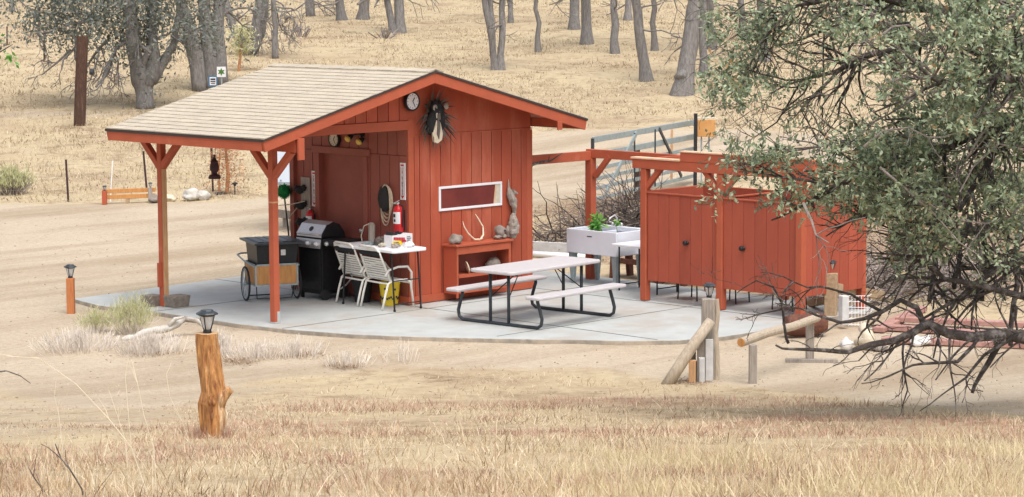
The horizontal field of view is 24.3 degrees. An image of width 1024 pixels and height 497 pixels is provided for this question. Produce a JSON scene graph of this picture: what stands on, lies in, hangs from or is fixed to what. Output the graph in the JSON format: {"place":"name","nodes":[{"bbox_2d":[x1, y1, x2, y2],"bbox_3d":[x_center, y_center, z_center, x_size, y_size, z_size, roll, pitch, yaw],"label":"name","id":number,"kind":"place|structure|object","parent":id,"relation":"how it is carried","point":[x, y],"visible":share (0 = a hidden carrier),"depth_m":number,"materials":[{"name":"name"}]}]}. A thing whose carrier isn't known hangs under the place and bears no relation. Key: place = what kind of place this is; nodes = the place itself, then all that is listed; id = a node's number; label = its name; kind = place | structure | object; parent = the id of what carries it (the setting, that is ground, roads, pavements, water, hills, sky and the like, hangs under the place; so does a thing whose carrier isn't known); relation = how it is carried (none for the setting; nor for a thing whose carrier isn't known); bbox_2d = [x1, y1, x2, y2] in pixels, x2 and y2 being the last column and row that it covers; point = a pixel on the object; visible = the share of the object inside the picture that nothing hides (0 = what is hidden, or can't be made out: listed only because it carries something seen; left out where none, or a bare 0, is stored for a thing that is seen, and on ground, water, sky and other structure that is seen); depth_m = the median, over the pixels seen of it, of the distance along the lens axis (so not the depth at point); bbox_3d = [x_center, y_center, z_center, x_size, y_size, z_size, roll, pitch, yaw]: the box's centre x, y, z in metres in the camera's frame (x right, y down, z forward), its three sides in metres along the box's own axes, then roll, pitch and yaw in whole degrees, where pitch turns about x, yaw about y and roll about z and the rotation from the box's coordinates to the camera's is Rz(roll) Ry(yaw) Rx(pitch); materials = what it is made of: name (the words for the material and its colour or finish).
{"place":"outdoors","nodes":[
{"label":"outdoors","id":0,"kind":"place"},
{"bbox_2d":[0,105,631,202],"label":"bank grass","id":1,"kind":"structure","parent":0,"point":[40,142],"depth_m":56.21,"materials":[{"name":"plant"}]},
{"bbox_2d":[75,271,876,344],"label":"patio","id":2,"kind":"structure","parent":0,"point":[665,316],"depth_m":32.57,"materials":[{"name":"concrete"}]},
{"bbox_2d":[140,294,159,306],"bbox_3d":[-5.088,0.731,33.516,0.198,0.157,0.238,6,9,44],"label":"post block","id":3,"kind":"object","parent":2,"relation":"on","point":[153,299],"depth_m":33.44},
{"bbox_2d":[163,294,190,307],"bbox_3d":[-4.713,0.735,33.467,0.246,0.157,0.298,6,9,44],"label":"post block","id":4,"kind":"object","parent":2,"relation":"on","point":[176,300],"depth_m":33.39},
{"bbox_2d":[236,252,301,300],"bbox_3d":[-3.531,0.407,34.324,0.810,0.614,1.141,-3,7,-20],"label":"garden cart","id":5,"kind":"object","parent":2,"relation":"on","point":[256,276],"visible":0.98,"depth_m":33.85,"materials":[{"name":"wood"}]},
{"bbox_2d":[239,235,304,264],"bbox_3d":[-3.441,0.029,34.096,0.730,0.342,0.900,-3,7,-20],"label":"storage box","id":6,"kind":"object","parent":5,"relation":"in","point":[257,247],"visible":0.83,"depth_m":33.82,"materials":[{"name":"plastic"}]},
{"bbox_2d":[278,183,295,289],"bbox_3d":[-3.351,-0.172,35.050,0.247,1.590,0.247,1,7,13],"label":"duster","id":7,"kind":"object","parent":2,"relation":"on","point":[284,191],"visible":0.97,"depth_m":34.93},
{"bbox_2d":[296,219,362,299],"bbox_3d":[-2.621,0.166,34.153,0.960,1.118,0.549,6,9,44],"label":"gas grill","id":8,"kind":"object","parent":2,"relation":"on","point":[321,272],"visible":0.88,"depth_m":34.10,"materials":[{"name":"metal"}]},
{"bbox_2d":[299,248,320,290],"bbox_3d":[-2.899,0.296,34.171,0.460,0.580,0.013,6,9,44],"label":"door","id":9,"kind":"structure","parent":8,"relation":"in","point":[309,259],"depth_m":34.16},
{"bbox_2d":[105,63,587,323],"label":"shed","id":10,"kind":"structure","parent":2,"relation":"on","point":[298,114],"depth_m":33.64,"materials":[{"name":"red paint"}]},
{"bbox_2d":[208,148,220,178],"bbox_3d":[-4.060,-1.172,32.446,0.170,0.443,0.166,6,9,44],"label":"hanging lantern","id":11,"kind":"object","parent":10,"relation":"hanging from","point":[214,167],"visible":0.98,"depth_m":32.41,"materials":[{"name":"metal"}]},
{"bbox_2d":[278,177,310,225],"bbox_3d":[-3.192,-0.658,34.876,0.516,0.780,0.202,2,7,15],"label":"weathered board","id":12,"kind":"object","parent":10,"relation":"attached to","point":[304,189],"visible":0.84,"depth_m":34.81,"materials":[{"name":"grey wood"}]},
{"bbox_2d":[324,153,363,294],"bbox_3d":[-2.409,-0.346,34.405,0.970,2.040,0.130,6,9,44],"label":"door","id":13,"kind":"structure","parent":10,"relation":"in","point":[343,174],"depth_m":34.40,"materials":[{"name":"wood"}]},
{"bbox_2d":[378,184,392,225],"bbox_3d":[-1.787,-0.619,33.589,0.299,0.595,0.100,6,9,44],"label":"hanging hat","id":14,"kind":"object","parent":10,"relation":"hanging from","point":[385,199],"visible":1,"depth_m":33.53,"materials":[{"name":"wicker"}]},
{"bbox_2d":[393,200,404,232],"bbox_3d":[-1.588,-0.447,33.369,0.158,0.466,0.174,0,7,5],"label":"fire extinguisher","id":15,"kind":"object","parent":10,"relation":"attached to","point":[398,218],"visible":0.98,"depth_m":33.31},
{"bbox_2d":[400,163,405,199],"bbox_3d":[-1.532,-0.941,33.358,0.104,0.520,0.020,6,9,44],"label":"fire sign","id":16,"kind":"object","parent":10,"relation":"attached to","point":[402,181],"visible":1,"depth_m":33.35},
{"bbox_2d":[404,92,419,110],"bbox_3d":[-1.395,-2.051,33.161,0.050,0.275,0.275,6,9,44],"label":"wall clock","id":17,"kind":"object","parent":10,"relation":"attached to","point":[412,101],"depth_m":33.14,"materials":[{"name":"white plastic"}]},
{"bbox_2d":[416,85,458,150],"bbox_3d":[-1.063,-1.815,33.428,0.193,0.970,0.839,6,9,44],"label":"gable ornament","id":18,"kind":"object","parent":10,"relation":"attached to","point":[436,124],"visible":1,"depth_m":33.41,"materials":[{"name":"black plant"}]},
{"bbox_2d":[438,181,501,210],"bbox_3d":[-0.592,-0.752,34.179,0.020,0.350,1.260,6,9,44],"label":"window","id":19,"kind":"structure","parent":10,"relation":"in","point":[456,197],"depth_m":34.17,"materials":[{"name":"white plastic"}]},
{"bbox_2d":[442,238,513,297],"bbox_3d":[-0.481,0.276,34.168,0.299,0.760,1.150,6,9,44],"label":"shelf unit","id":20,"kind":"object","parent":10,"relation":"attached to","point":[474,253],"visible":0.82,"depth_m":34.11,"materials":[{"name":"red paint"}]},
{"bbox_2d":[493,225,506,239],"bbox_3d":[-0.190,-0.234,34.412,0.180,0.217,0.236,6,9,44],"label":"bone skull","id":21,"kind":"object","parent":20,"relation":"on","point":[499,230],"visible":1,"depth_m":34.37,"materials":[{"name":"stone"}]},
{"bbox_2d":[506,179,519,238],"bbox_3d":[0.017,-0.578,34.719,0.148,0.873,0.215,6,9,44],"label":"driftwood","id":22,"kind":"object","parent":10,"relation":"attached to","point":[512,228],"visible":1,"depth_m":34.69,"materials":[{"name":"grey wood"}]},
{"bbox_2d":[333,241,386,305],"bbox_3d":[-2.149,0.329,33.687,0.620,0.899,0.602,-5,8,-37],"label":"patio chair","id":23,"kind":"object","parent":2,"relation":"on","point":[356,258],"visible":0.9,"depth_m":33.54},
{"bbox_2d":[352,278,372,302],"bbox_3d":[-2.127,0.599,33.844,0.300,0.320,0.300,6,9,44],"label":"black bucket","id":24,"kind":"object","parent":2,"relation":"on","point":[367,293],"visible":0.74,"depth_m":33.75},
{"bbox_2d":[339,241,425,311],"bbox_3d":[-1.816,0.385,33.351,0.620,0.860,1.240,-6,9,-43],"label":"folding table","id":25,"kind":"object","parent":2,"relation":"on","point":[397,250],"visible":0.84,"depth_m":33.05,"materials":[{"name":"white plastic"}]},
{"bbox_2d":[384,231,411,247],"bbox_3d":[-1.583,-0.141,33.168,0.166,0.220,0.400,6,9,42],"label":"product box","id":26,"kind":"object","parent":25,"relation":"on","point":[399,238],"visible":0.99,"depth_m":33.06,"materials":[{"name":"white"}]},
{"bbox_2d":[358,244,414,310],"bbox_3d":[-1.773,0.376,33.259,0.620,0.899,0.602,-5,8,-37],"label":"patio chair","id":27,"kind":"object","parent":2,"relation":"on","point":[386,275],"visible":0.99,"depth_m":33.14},
{"bbox_2d":[379,280,399,305],"bbox_3d":[-1.723,0.627,33.514,0.300,0.335,0.300,6,9,44],"label":"yellow bucket","id":28,"kind":"object","parent":2,"relation":"on","point":[389,298],"visible":0.72,"depth_m":33.41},
{"bbox_2d":[446,256,625,329],"bbox_3d":[0.331,0.578,32.063,1.660,0.748,1.900,5,9,41],"label":"picnic table","id":29,"kind":"object","parent":2,"relation":"on","point":[512,269],"visible":1,"depth_m":31.91,"materials":[{"name":"grey plastic"}]},
{"bbox_2d":[567,214,639,282],"bbox_3d":[1.418,0.013,35.706,1.010,1.029,0.682,6,9,44],"label":"utility sink","id":30,"kind":"object","parent":2,"relation":"on","point":[585,240],"visible":0.67,"depth_m":35.45,"materials":[{"name":"plastic"}]},
{"bbox_2d":[586,212,609,230],"bbox_3d":[1.294,-0.323,35.626,0.360,0.487,0.271,-2,7,-17],"label":"leafy cutting","id":31,"kind":"object","parent":30,"relation":"in","point":[595,224],"visible":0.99,"depth_m":35.60,"materials":[{"name":"green plant"}]},
{"bbox_2d":[612,240,677,294],"bbox_3d":[1.999,0.282,34.817,0.960,0.691,0.600,6,9,44],"label":"side table","id":32,"kind":"object","parent":2,"relation":"on","point":[632,244],"visible":0.54,"depth_m":34.90,"materials":[{"name":"white plastic"}]},
{"bbox_2d":[532,149,866,313],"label":"shower stalls","id":33,"kind":"object","parent":2,"relation":"on","point":[679,234],"visible":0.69,"depth_m":32.78,"materials":[{"name":"wood"}]},
{"bbox_2d":[647,192,715,287],"bbox_3d":[2.361,-0.127,33.249,1.270,1.262,0.126,6,9,44],"label":"door","id":34,"kind":"structure","parent":33,"relation":"in","point":[680,236],"depth_m":33.27,"materials":[{"name":"wood"}]},
{"bbox_2d":[723,198,795,296],"bbox_3d":[3.344,-0.021,32.279,1.260,1.262,0.126,6,9,44],"label":"door","id":35,"kind":"structure","parent":33,"relation":"in","point":[748,235],"depth_m":32.32,"materials":[{"name":"wood"}]},
{"bbox_2d":[0,207,1021,440],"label":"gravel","id":36,"kind":"structure","parent":0,"point":[424,376],"depth_m":25.82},
{"bbox_2d":[0,0,1023,496],"bbox_3d":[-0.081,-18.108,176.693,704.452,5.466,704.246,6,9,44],"label":"ground","id":37,"kind":"structure","parent":0,"point":[198,230],"depth_m":31.63,"materials":[{"name":"soil"}]},
{"bbox_2d":[0,162,39,195],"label":"sage bush","id":38,"kind":"object","parent":37,"relation":"on","point":[12,179],"visible":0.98,"depth_m":50.70,"materials":[{"name":"green plant"}]},
{"bbox_2d":[66,278,74,313],"bbox_3d":[-6.163,0.711,33.235,0.105,0.601,0.100,0,6,0],"label":"orange post","id":39,"kind":"object","parent":37,"relation":"on","point":[70,291],"visible":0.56,"depth_m":33.18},
{"bbox_2d":[1,354,147,494],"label":"dry stem","id":40,"kind":"object","parent":37,"relation":"on","point":[101,411],"visible":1,"depth_m":14.25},
{"bbox_2d":[27,323,128,355],"bbox_3d":[-5.495,1.128,29.960,0.954,0.353,1.383,6,9,44],"label":"dead shrub","id":41,"kind":"object","parent":37,"relation":"on","point":[76,341],"visible":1,"depth_m":29.88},
{"bbox_2d":[74,36,87,125],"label":"pole stub","id":42,"kind":"object","parent":37,"relation":"on","point":[80,82],"visible":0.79,"depth_m":63.15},
{"bbox_2d":[73,303,113,332],"bbox_3d":[-5.520,0.920,31.453,0.609,0.476,0.543,-2,7,-18],"label":"rabbitbrush","id":43,"kind":"object","parent":37,"relation":"on","point":[94,321],"visible":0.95,"depth_m":31.39,"materials":[{"name":"green plant"}]},
{"bbox_2d":[96,288,161,334],"bbox_3d":[-5.003,0.805,31.324,0.884,0.684,0.655,-4,7,-29],"label":"rabbitbrush","id":44,"kind":"object","parent":37,"relation":"on","point":[136,313],"visible":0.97,"depth_m":31.24,"materials":[{"name":"green plant"}]},
{"bbox_2d":[102,188,155,204],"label":"plank bench rail","id":45,"kind":"object","parent":37,"relation":"on","point":[105,197],"visible":1,"depth_m":49.13,"materials":[{"name":"brown wood"}]},
{"bbox_2d":[8,148,265,200],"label":"wire fence","id":46,"kind":"object","parent":37,"relation":"on","point":[67,175],"visible":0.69,"depth_m":50.67,"materials":[{"name":"metal"}]},
{"bbox_2d":[0,0,291,109],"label":"oak tree","id":47,"kind":"object","parent":37,"relation":"on","point":[148,67],"visible":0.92,"depth_m":66.84,"materials":[{"name":"plant"}]},
{"bbox_2d":[113,328,191,357],"bbox_3d":[-4.522,1.159,29.674,0.864,0.338,1.118,6,9,44],"label":"dead shrub","id":48,"kind":"object","parent":37,"relation":"on","point":[150,343],"visible":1,"depth_m":29.62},
{"bbox_2d":[121,316,201,340],"bbox_3d":[-4.549,1.017,30.823,1.194,0.260,0.204,-5,8,-34],"label":"white log","id":49,"kind":"object","parent":37,"relation":"on","point":[174,323],"visible":0.76,"depth_m":30.88,"materials":[{"name":"wood"}]},
{"bbox_2d":[182,188,201,200],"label":"rock","id":50,"kind":"object","parent":37,"relation":"on","point":[191,194],"visible":1,"depth_m":49.51,"materials":[{"name":"stone"}]},
{"bbox_2d":[186,423,238,438],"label":"stump tuft","id":51,"kind":"object","parent":37,"relation":"on","point":[199,434],"visible":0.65,"depth_m":19.36,"materials":[{"name":"beige plant"}]},
{"bbox_2d":[195,331,233,437],"bbox_3d":[-2.446,1.159,19.433,0.342,0.930,0.243,6,9,44],"label":"peeled stump","id":52,"kind":"object","parent":37,"relation":"on","point":[216,393],"visible":0.94,"depth_m":19.36,"materials":[{"name":"brown wood"}]},
{"bbox_2d":[196,309,217,332],"bbox_3d":[-2.489,0.593,19.428,0.170,0.190,0.170,2,7,22],"label":"solar lamp","id":53,"kind":"object","parent":52,"relation":"on","point":[207,316],"visible":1,"depth_m":19.39,"materials":[{"name":"metal"}]},
{"bbox_2d":[194,327,245,356],"bbox_3d":[-3.595,1.161,29.461,0.696,0.379,0.507,-5,8,-39],"label":"dead shrub","id":54,"kind":"object","parent":37,"relation":"on","point":[222,343],"visible":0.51,"depth_m":29.46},
{"bbox_2d":[160,0,283,91],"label":"oak tree","id":55,"kind":"object","parent":37,"relation":"on","point":[202,71],"visible":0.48,"depth_m":71.39,"materials":[{"name":"plant"}]},
{"bbox_2d":[195,148,260,195],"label":"dried tree","id":56,"kind":"object","parent":37,"relation":"on","point":[227,170],"visible":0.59,"depth_m":50.77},
{"bbox_2d":[225,15,258,70],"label":"green sapling","id":57,"kind":"object","parent":37,"relation":"on","point":[236,34],"visible":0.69,"depth_m":76.19,"materials":[{"name":"green plant"}]},
{"bbox_2d":[221,337,289,361],"bbox_3d":[-3.156,1.227,29.244,0.763,0.286,1.086,6,9,44],"label":"dead shrub","id":58,"kind":"object","parent":37,"relation":"on","point":[256,353],"visible":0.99,"depth_m":29.17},
{"bbox_2d":[224,0,296,56],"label":"oak tree","id":59,"kind":"object","parent":37,"relation":"on","point":[262,7],"visible":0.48,"depth_m":82.17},
{"bbox_2d":[250,0,308,58],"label":"oak tree","id":60,"kind":"object","parent":37,"relation":"on","point":[275,16],"visible":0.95,"depth_m":80.46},
{"bbox_2d":[277,151,289,186],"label":"white trailer","id":61,"kind":"object","parent":37,"relation":"on","point":[284,177],"visible":0.03,"depth_m":43.45,"materials":[{"name":"metal"}]},
{"bbox_2d":[259,334,329,359],"bbox_3d":[-2.689,1.198,29.351,0.630,0.314,0.957,6,9,44],"label":"dead shrub","id":62,"kind":"object","parent":37,"relation":"on","point":[293,348],"visible":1,"depth_m":29.30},
{"bbox_2d":[279,0,346,16],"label":"oak tree","id":63,"kind":"object","parent":37,"relation":"on","point":[309,11],"visible":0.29,"depth_m":98.60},
{"bbox_2d":[295,0,347,20],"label":"oak tree","id":64,"kind":"object","parent":37,"relation":"on","point":[341,15],"visible":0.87,"depth_m":95.03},
{"bbox_2d":[319,349,375,368],"bbox_3d":[-1.957,1.308,28.577,0.537,0.256,0.778,6,9,44],"label":"dead shrub","id":65,"kind":"object","parent":37,"relation":"on","point":[340,358],"visible":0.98,"depth_m":28.53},
{"bbox_2d":[355,0,369,19],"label":"oak tree","id":66,"kind":"object","parent":37,"relation":"on","point":[363,12],"visible":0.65,"depth_m":95.51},
{"bbox_2d":[317,0,439,33],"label":"oak tree","id":67,"kind":"object","parent":37,"relation":"on","point":[396,20],"visible":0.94,"depth_m":89.48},
{"bbox_2d":[379,338,419,363],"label":"dead shrub","id":68,"kind":"object","parent":37,"relation":"on","point":[400,353],"visible":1,"depth_m":28.88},
{"bbox_2d":[100,348,724,385],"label":"shrub litter","id":69,"kind":"object","parent":37,"relation":"on","point":[340,366],"visible":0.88,"depth_m":28.82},
{"bbox_2d":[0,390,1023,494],"bbox_3d":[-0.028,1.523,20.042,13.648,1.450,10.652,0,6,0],"label":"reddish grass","id":70,"kind":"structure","parent":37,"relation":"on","point":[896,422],"depth_m":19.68,"materials":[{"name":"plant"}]},
{"bbox_2d":[0,0,1023,202],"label":"hillside grass","id":71,"kind":"structure","parent":37,"relation":"on","point":[421,58],"depth_m":77.89,"materials":[{"name":"plant"}]},
{"bbox_2d":[1,339,1023,450],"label":"sparse straw","id":72,"kind":"object","parent":37,"relation":"on","point":[583,429],"visible":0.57,"depth_m":23.10,"materials":[{"name":"beige plant"}]},
{"bbox_2d":[476,0,577,69],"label":"oak tree","id":73,"kind":"object","parent":37,"relation":"on","point":[497,61],"visible":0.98,"depth_m":75.63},
{"bbox_2d":[533,0,541,51],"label":"oak tree","id":74,"kind":"object","parent":37,"relation":"on","point":[538,48],"visible":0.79,"depth_m":82.25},
{"bbox_2d":[533,241,581,253],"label":"edging board","id":75,"kind":"object","parent":37,"relation":"on","point":[547,246],"visible":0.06,"depth_m":40.21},
{"bbox_2d":[533,251,584,257],"bbox_3d":[0.686,0.110,39.475,1.205,0.096,0.100,3,7,29],"label":"white pipe","id":76,"kind":"object","parent":37,"relation":"on","point":[543,254],"visible":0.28,"depth_m":39.46,"materials":[{"name":"plastic"}]},
{"bbox_2d":[547,0,580,29],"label":"oak tree","id":77,"kind":"object","parent":37,"relation":"on","point":[574,22],"visible":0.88,"depth_m":90.67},
{"bbox_2d":[533,181,631,249],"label":"brush pile","id":78,"kind":"object","parent":37,"relation":"on","point":[560,236],"visible":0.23,"depth_m":40.93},
{"bbox_2d":[533,196,639,262],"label":"leaf litter","id":79,"kind":"object","parent":37,"relation":"on","point":[538,208],"visible":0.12,"depth_m":47.04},
{"bbox_2d":[580,0,593,44],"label":"oak tree","id":80,"kind":"object","parent":37,"relation":"on","point":[586,36],"visible":0.74,"depth_m":84.47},
{"bbox_2d":[535,170,662,241],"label":"brush pile","id":81,"kind":"object","parent":37,"relation":"on","point":[626,218],"visible":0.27,"depth_m":42.15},
{"bbox_2d":[569,160,660,209],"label":"bare branch tangle","id":82,"kind":"object","parent":81,"relation":"on","point":[629,193],"visible":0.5,"depth_m":44.66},
{"bbox_2d":[601,0,620,53],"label":"oak tree","id":83,"kind":"object","parent":37,"relation":"on","point":[614,42],"visible":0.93,"depth_m":81.00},
{"bbox_2d":[606,0,632,20],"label":"oak tree","id":84,"kind":"object","parent":37,"relation":"on","point":[627,16],"visible":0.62,"depth_m":95.10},
{"bbox_2d":[584,0,708,76],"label":"oak tree","id":85,"kind":"object","parent":37,"relation":"on","point":[702,40],"visible":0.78,"depth_m":74.00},
{"bbox_2d":[609,255,687,285],"bbox_3d":[2.291,0.270,36.432,1.850,0.485,0.572,6,9,44],"label":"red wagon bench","id":86,"kind":"object","parent":37,"relation":"on","point":[629,261],"visible":0.11,"depth_m":36.90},
{"bbox_2d":[631,0,684,81],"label":"oak tree","id":87,"kind":"object","parent":37,"relation":"on","point":[645,71],"visible":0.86,"depth_m":72.71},
{"bbox_2d":[650,0,707,50],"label":"oak tree","id":88,"kind":"object","parent":37,"relation":"on","point":[654,44],"visible":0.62,"depth_m":81.67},
{"bbox_2d":[636,0,724,96],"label":"oak tree","id":89,"kind":"object","parent":37,"relation":"on","point":[688,52],"visible":0.74,"depth_m":68.92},
{"bbox_2d":[661,318,714,384],"bbox_3d":[2.002,1.201,27.037,0.673,0.810,0.143,-3,7,-21],"label":"leaning log","id":90,"kind":"object","parent":37,"relation":"on","point":[676,370],"visible":0.91,"depth_m":26.98,"materials":[{"name":"brown wood"}]},
{"bbox_2d":[689,360,696,382],"bbox_3d":[2.057,1.406,27.055,0.080,0.277,0.080,1,7,15],"label":"timber offcut","id":91,"kind":"object","parent":37,"relation":"on","point":[692,370],"visible":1,"depth_m":27.01,"materials":[{"name":"brown wood"}]},
{"bbox_2d":[693,113,697,185],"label":"steel gate post","id":92,"kind":"object","parent":37,"relation":"on","point":[695,149],"visible":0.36,"depth_m":51.10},
{"bbox_2d":[591,120,693,200],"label":"pipe gate","id":93,"kind":"structure","parent":92,"relation":"attached to","point":[634,134],"depth_m":48.70,"materials":[{"name":"metal"}]},
{"bbox_2d":[697,117,715,181],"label":"utility box","id":94,"kind":"object","parent":37,"relation":"on","point":[708,123],"visible":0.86,"depth_m":51.25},
{"bbox_2d":[705,339,712,380],"bbox_3d":[2.253,1.275,27.183,0.088,0.483,0.050,0,6,0],"label":"timber offcut","id":95,"kind":"object","parent":37,"relation":"on","point":[708,359],"visible":1,"depth_m":27.16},
{"bbox_2d":[701,298,719,379],"bbox_3d":[2.280,1.081,27.315,0.215,1.029,0.194,0,7,6],"label":"weathered post","id":96,"kind":"object","parent":37,"relation":"on","point":[710,308],"visible":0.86,"depth_m":27.26,"materials":[{"name":"grey wood"}]},
{"bbox_2d":[706,0,745,49],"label":"oak tree","id":97,"kind":"object","parent":37,"relation":"on","point":[711,5],"visible":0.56,"depth_m":81.50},
{"bbox_2d":[737,315,820,383],"bbox_3d":[3.127,1.193,27.821,0.268,0.625,2.152,3,7,28],"label":"log rail","id":98,"kind":"object","parent":37,"relation":"on","point":[808,322],"visible":0.97,"depth_m":27.51,"materials":[{"name":"brown wood"}]},
{"bbox_2d":[782,313,827,335],"bbox_3d":[3.787,0.982,30.722,0.600,0.286,0.290,-2,7,-17],"label":"rusty drum","id":99,"kind":"object","parent":37,"relation":"on","point":[821,326],"visible":0.57,"depth_m":30.62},
{"bbox_2d":[785,358,837,362],"bbox_3d":[3.613,1.354,28.695,0.628,0.050,0.090,0,7,6],"label":"flat timber","id":100,"kind":"object","parent":37,"relation":"on","point":[814,360],"visible":0.98,"depth_m":28.66,"materials":[{"name":"grey wood"}]},
{"bbox_2d":[838,295,848,324],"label":"white block","id":101,"kind":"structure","parent":37,"relation":"on","point":[843,309],"depth_m":31.45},
{"bbox_2d":[807,273,884,316],"bbox_3d":[4.767,0.587,33.017,1.213,0.678,1.546,-1,7,-6],"label":"rail post","id":102,"kind":"object","parent":37,"relation":"on","point":[829,300],"visible":0.65,"depth_m":32.26,"materials":[{"name":"brown wood"}]},
{"bbox_2d":[675,0,1023,419],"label":"live oak","id":103,"kind":"object","parent":37,"relation":"on","point":[885,170],"visible":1,"depth_m":21.32,"materials":[{"name":"green plant"}]},
{"bbox_2d":[854,322,875,346],"bbox_3d":[4.449,1.091,29.659,0.229,0.308,0.407,-3,7,-26],"label":"rock","id":104,"kind":"object","parent":37,"relation":"on","point":[866,335],"visible":0.57,"depth_m":29.63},
{"bbox_2d":[744,214,1021,307],"bbox_3d":[5.591,0.465,34.828,4.635,2.140,4.156,0,7,6],"label":"brush pile","id":105,"kind":"object","parent":37,"relation":"on","point":[872,273],"visible":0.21,"depth_m":34.27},
{"bbox_2d":[872,306,926,332],"bbox_3d":[5.236,0.947,32.062,0.160,0.077,2.158,3,7,25],"label":"pink board","id":106,"kind":"object","parent":37,"relation":"on","point":[882,328],"visible":0.56,"depth_m":31.59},
{"bbox_2d":[888,324,982,333],"bbox_3d":[5.907,1.084,30.792,2.113,0.070,0.160,3,7,26],"label":"pink board","id":107,"kind":"object","parent":37,"relation":"on","point":[904,328],"visible":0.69,"depth_m":31.10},
{"bbox_2d":[881,336,1023,348],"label":"pink board","id":108,"kind":"object","parent":37,"relation":"on","point":[944,342],"visible":0.36,"depth_m":29.84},
{"bbox_2d":[895,316,1023,327],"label":"pink board","id":109,"kind":"object","parent":37,"relation":"on","point":[950,321],"visible":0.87,"depth_m":31.42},
{"bbox_2d":[0,365,1023,496],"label":"dry grass","id":110,"kind":"structure","parent":0,"point":[322,452],"depth_m":18.64,"materials":[{"name":"plant"}]},
{"bbox_2d":[0,409,1023,496],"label":"tall dry grass","id":111,"kind":"structure","parent":0,"point":[421,480],"depth_m":14.97,"materials":[{"name":"plant"}]},
{"bbox_2d":[482,422,1023,496],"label":"golden grass","id":112,"kind":"structure","parent":0,"point":[709,458],"depth_m":15.37,"materials":[{"name":"beige plant"}]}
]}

